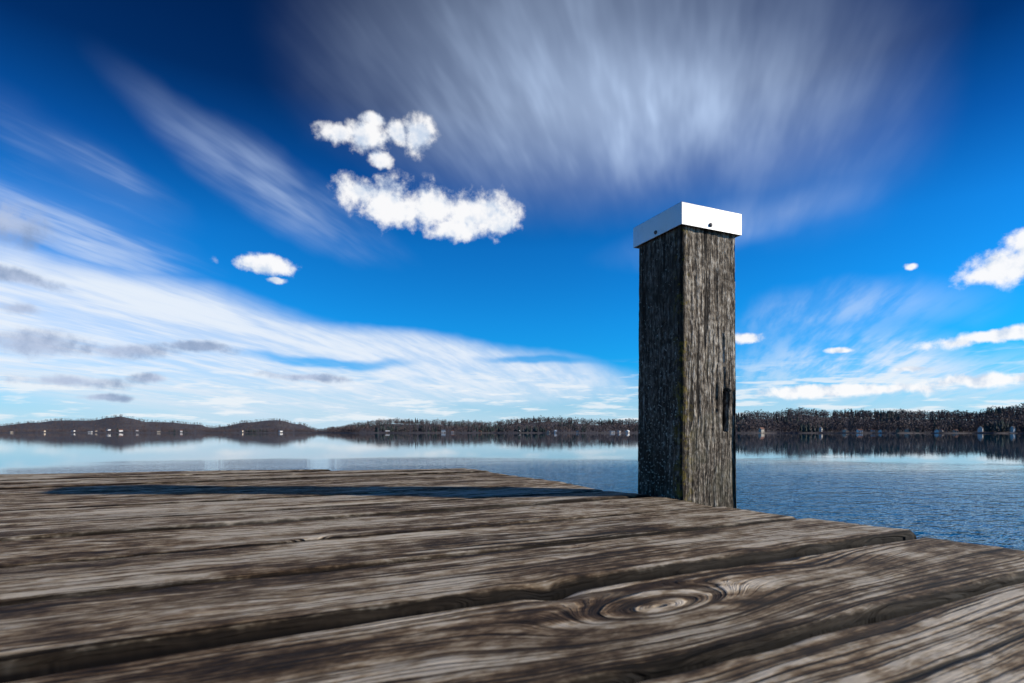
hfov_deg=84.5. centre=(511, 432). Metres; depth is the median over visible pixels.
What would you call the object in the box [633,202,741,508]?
wooden post
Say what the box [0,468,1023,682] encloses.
wooden dock
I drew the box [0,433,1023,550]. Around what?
lake water
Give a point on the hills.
(87, 425)
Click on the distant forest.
(988, 417)
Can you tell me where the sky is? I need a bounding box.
[0,0,1023,429]
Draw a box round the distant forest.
[0,403,1023,432]
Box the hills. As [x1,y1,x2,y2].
[0,415,1023,432]
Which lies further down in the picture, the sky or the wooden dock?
the wooden dock

